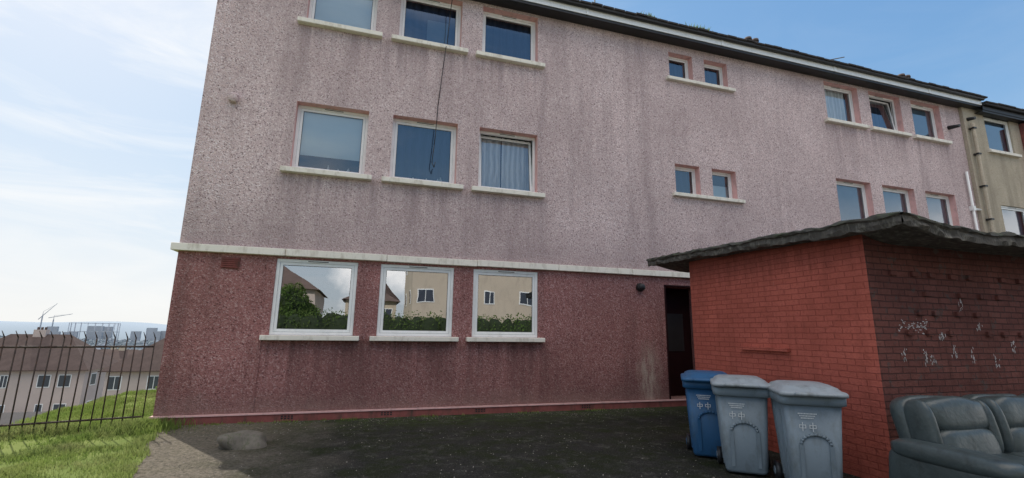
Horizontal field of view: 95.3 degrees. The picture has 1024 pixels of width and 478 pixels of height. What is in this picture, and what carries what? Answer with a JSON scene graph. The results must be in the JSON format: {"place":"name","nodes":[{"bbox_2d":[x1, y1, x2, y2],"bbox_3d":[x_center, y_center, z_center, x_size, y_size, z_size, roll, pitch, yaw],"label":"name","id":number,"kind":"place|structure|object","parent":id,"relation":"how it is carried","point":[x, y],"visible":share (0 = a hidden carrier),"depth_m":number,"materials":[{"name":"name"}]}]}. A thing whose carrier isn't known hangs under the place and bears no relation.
{"place":"outdoors","nodes":[
{"label":"outdoors","id":0,"kind":"place"},
{"bbox_2d":[0,321,166,477],"bbox_3d":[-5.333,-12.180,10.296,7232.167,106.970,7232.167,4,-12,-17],"label":"ground","id":1,"kind":"structure","parent":0,"point":[9,327],"depth_m":8.12,"materials":[{"name":"green plant"}]},
{"bbox_2d":[0,411,46,424],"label":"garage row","id":2,"kind":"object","parent":1,"relation":"on","point":[5,418],"visible":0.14,"depth_m":23.04,"materials":[{"name":"concrete"}]},
{"bbox_2d":[0,368,105,412],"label":"walls","id":3,"kind":"structure","parent":1,"relation":"on","point":[24,388],"depth_m":43.31,"materials":[{"name":"white paint"}]},
{"bbox_2d":[0,372,96,412],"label":"windows","id":4,"kind":"structure","parent":3,"relation":"attached to","point":[3,380],"depth_m":43.41,"materials":[{"name":"glass"}]},
{"bbox_2d":[0,327,117,371],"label":"roof","id":5,"kind":"structure","parent":3,"relation":"on","point":[30,357],"depth_m":45.03,"materials":[{"name":"brown tile"}]},
{"bbox_2d":[0,331,155,435],"bbox_3d":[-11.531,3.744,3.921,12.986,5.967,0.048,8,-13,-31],"label":"steel railing fence","id":6,"kind":"object","parent":1,"relation":"on","point":[69,347],"visible":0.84,"depth_m":7.22,"materials":[{"name":"black metal"}]},
{"bbox_2d":[0,326,165,349],"bbox_3d":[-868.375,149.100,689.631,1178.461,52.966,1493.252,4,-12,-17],"label":"distant town","id":7,"kind":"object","parent":1,"relation":"on","point":[159,335],"visible":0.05,"depth_m":1262.75},
{"bbox_2d":[38,303,57,328],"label":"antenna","id":8,"kind":"object","parent":7,"relation":"on","point":[42,316],"visible":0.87,"depth_m":986.96,"materials":[{"name":"metal"}]},
{"bbox_2d":[48,314,70,333],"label":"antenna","id":9,"kind":"object","parent":7,"relation":"on","point":[53,321],"visible":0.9,"depth_m":991.04,"materials":[{"name":"metal"}]},
{"bbox_2d":[67,322,120,342],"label":"gasholder frame","id":10,"kind":"object","parent":1,"relation":"on","point":[74,331],"visible":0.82,"depth_m":1011.49,"materials":[{"name":"metal"}]},
{"bbox_2d":[102,372,158,395],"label":"walls","id":11,"kind":"structure","parent":1,"relation":"on","point":[133,381],"depth_m":39.66,"materials":[{"name":"white paint"}]},
{"bbox_2d":[98,338,164,371],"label":"roof","id":12,"kind":"structure","parent":11,"relation":"on","point":[147,357],"depth_m":40.51,"materials":[{"name":"brown tile"}]},
{"bbox_2d":[107,376,158,389],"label":"windows","id":13,"kind":"structure","parent":11,"relation":"attached to","point":[114,381],"depth_m":39.42,"materials":[{"name":"glass"}]},
{"bbox_2d":[149,0,994,425],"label":"block of flats","id":14,"kind":"structure","parent":1,"relation":"on","point":[401,208],"depth_m":10.24,"materials":[{"name":"pink paint"}]},
{"bbox_2d":[269,259,357,335],"bbox_3d":[-3.710,1.104,8.802,1.434,1.395,0.087,4,-12,-17],"label":"window frame","id":15,"kind":"structure","parent":14,"relation":"in","point":[273,330],"depth_m":8.77,"materials":[{"name":"white plastic"}]},
{"bbox_2d":[292,105,368,173],"bbox_3d":[-3.698,-1.983,9.558,1.374,1.405,0.087,4,-12,-17],"label":"window frame","id":16,"kind":"structure","parent":14,"relation":"in","point":[301,109],"depth_m":9.60,"materials":[{"name":"white plastic"}]},
{"bbox_2d":[308,0,377,30],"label":"window frame","id":17,"kind":"structure","parent":14,"relation":"in","point":[312,7],"depth_m":10.27,"materials":[{"name":"white plastic"}]},
{"bbox_2d":[376,264,453,336],"bbox_3d":[-1.914,1.237,9.342,1.454,1.395,0.087,4,-12,-17],"label":"window frame","id":18,"kind":"structure","parent":14,"relation":"in","point":[384,267],"depth_m":9.31,"materials":[{"name":"white plastic"}]},
{"bbox_2d":[389,118,455,183],"bbox_3d":[-1.912,-1.851,10.095,1.374,1.405,0.087,4,-12,-17],"label":"window frame","id":19,"kind":"structure","parent":14,"relation":"in","point":[396,122],"depth_m":10.15,"materials":[{"name":"white plastic"}]},
{"bbox_2d":[399,0,460,46],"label":"window frame","id":20,"kind":"structure","parent":14,"relation":"in","point":[456,8],"depth_m":10.81,"materials":[{"name":"white plastic"}]},
{"bbox_2d":[472,269,536,337],"bbox_3d":[-0.142,1.368,9.874,1.424,1.395,0.087,4,-12,-17],"label":"window frame","id":21,"kind":"structure","parent":14,"relation":"in","point":[533,334],"depth_m":9.85,"materials":[{"name":"white plastic"}]},
{"bbox_2d":[478,131,534,191],"bbox_3d":[-0.148,-1.708,10.684,1.364,1.405,0.203,4,-12,-17],"label":"window frame","id":22,"kind":"structure","parent":14,"relation":"in","point":[531,175],"depth_m":10.76,"materials":[{"name":"white plastic"}]},
{"bbox_2d":[482,11,534,60],"bbox_3d":[-0.087,-4.788,11.242,1.364,1.245,0.087,4,-12,-17],"label":"window frame","id":23,"kind":"structure","parent":14,"relation":"in","point":[530,24],"depth_m":11.34,"materials":[{"name":"white plastic"}]},
{"bbox_2d":[640,12,709,30],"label":"gutter weeds","id":24,"kind":"object","parent":14,"relation":"on","point":[648,14],"visible":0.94,"depth_m":12.27,"materials":[{"name":"green plant"}]},
{"bbox_2d":[664,285,692,398],"bbox_3d":[4.034,2.472,11.206,1.110,2.650,0.572,4,-12,-17],"label":"front door","id":25,"kind":"structure","parent":14,"relation":"in","point":[677,311],"depth_m":11.42,"materials":[{"name":"paint"}]},
{"bbox_2d":[669,56,688,78],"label":"window frame","id":26,"kind":"structure","parent":14,"relation":"in","point":[685,62],"depth_m":12.70,"materials":[{"name":"white plastic"}]},
{"bbox_2d":[675,166,695,193],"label":"window frame","id":27,"kind":"structure","parent":14,"relation":"in","point":[693,182],"depth_m":12.08,"materials":[{"name":"white plastic"}]},
{"bbox_2d":[704,64,722,85],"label":"window frame","id":28,"kind":"structure","parent":14,"relation":"in","point":[719,69],"depth_m":13.03,"materials":[{"name":"white plastic"}]},
{"bbox_2d":[712,171,732,197],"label":"window frame","id":29,"kind":"structure","parent":14,"relation":"in","point":[729,186],"depth_m":12.41,"materials":[{"name":"white plastic"}]},
{"bbox_2d":[824,85,855,122],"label":"window frame","id":30,"kind":"structure","parent":14,"relation":"in","point":[849,94],"depth_m":14.40,"materials":[{"name":"white plastic"}]},
{"bbox_2d":[836,181,868,218],"bbox_3d":[9.872,-0.979,13.635,1.344,1.405,0.087,4,-12,-17],"label":"window frame","id":31,"kind":"structure","parent":14,"relation":"in","point":[862,188],"depth_m":13.80,"materials":[{"name":"white plastic"}]},
{"bbox_2d":[869,95,897,130],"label":"window frame","id":32,"kind":"structure","parent":14,"relation":"in","point":[893,121],"depth_m":14.97,"materials":[{"name":"white plastic"}]},
{"bbox_2d":[882,187,910,212],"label":"window frame","id":33,"kind":"structure","parent":14,"relation":"in","point":[906,197],"depth_m":14.35,"materials":[{"name":"white plastic"}]},
{"bbox_2d":[911,104,937,137],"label":"window frame","id":34,"kind":"structure","parent":14,"relation":"in","point":[930,110],"depth_m":15.45,"materials":[{"name":"white plastic"}]},
{"bbox_2d":[925,193,952,225],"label":"window frame","id":35,"kind":"structure","parent":14,"relation":"in","point":[945,198],"depth_m":14.86,"materials":[{"name":"white plastic"}]},
{"bbox_2d":[958,101,1023,234],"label":"neighbouring flats","id":36,"kind":"structure","parent":1,"relation":"on","point":[1000,131],"depth_m":15.63,"materials":[{"name":"paint"}]},
{"bbox_2d":[983,117,1012,152],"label":"window frame","id":37,"kind":"structure","parent":36,"relation":"in","point":[1003,123],"depth_m":16.18,"materials":[{"name":"white plastic"}]},
{"bbox_2d":[1001,206,1023,222],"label":"window frame","id":38,"kind":"structure","parent":36,"relation":"in","point":[1021,210],"depth_m":15.54,"materials":[{"name":"white plastic"}]},
{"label":"walls","id":39,"kind":"object","parent":1,"relation":"on","visible":0},
{"bbox_2d":[103,345,139,360],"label":"roof","id":40,"kind":"structure","parent":39,"relation":"on","point":[118,354],"depth_m":83.19,"materials":[{"name":"brown tile"}]},
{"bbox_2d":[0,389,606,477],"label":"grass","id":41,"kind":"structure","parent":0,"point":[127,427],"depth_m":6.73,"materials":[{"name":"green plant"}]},
{"bbox_2d":[132,406,860,477],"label":"asphalt yard","id":42,"kind":"structure","parent":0,"point":[309,452],"depth_m":6.38,"materials":[{"name":"grey asphalt"}]},
{"bbox_2d":[217,430,266,449],"bbox_3d":[-3.689,2.822,6.421,0.649,0.341,0.450,4,-12,-17],"label":"boulder","id":43,"kind":"object","parent":42,"relation":"on","point":[245,440],"visible":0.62,"depth_m":6.29,"materials":[{"name":"stone"}]},
{"bbox_2d":[680,370,726,457],"bbox_3d":[2.703,2.383,6.407,0.676,1.095,0.954,-3,-12,19],"label":"wheelie bin","id":44,"kind":"object","parent":42,"relation":"on","point":[703,438],"visible":0.73,"depth_m":6.17,"materials":[{"name":"blue plastic"}]},
{"bbox_2d":[710,374,770,474],"bbox_3d":[2.804,2.236,5.690,0.652,1.104,0.919,-3,-12,21],"label":"wheelie bin","id":45,"kind":"object","parent":42,"relation":"on","point":[742,406],"visible":0.96,"depth_m":5.43,"materials":[{"name":"grey plastic"}]},
{"bbox_2d":[768,380,848,477],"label":"wheelie bin","id":46,"kind":"object","parent":42,"relation":"on","point":[807,415],"visible":0.97,"depth_m":4.82,"materials":[{"name":"grey plastic"}]},
{"bbox_2d":[646,211,1023,477],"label":"brick outbuilding","id":47,"kind":"structure","parent":42,"relation":"on","point":[873,316],"depth_m":5.85,"materials":[{"name":"brick"}]},
{"bbox_2d":[889,393,1023,477],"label":"recliner sofa","id":48,"kind":"object","parent":42,"relation":"on","point":[973,436],"visible":1,"depth_m":4.33,"materials":[{"name":"grey leather"}]},
{"bbox_2d":[0,0,1023,324],"label":"sky","id":49,"kind":"structure","parent":0,"point":[100,100],"materials":[{"name":"blue"}]}
]}

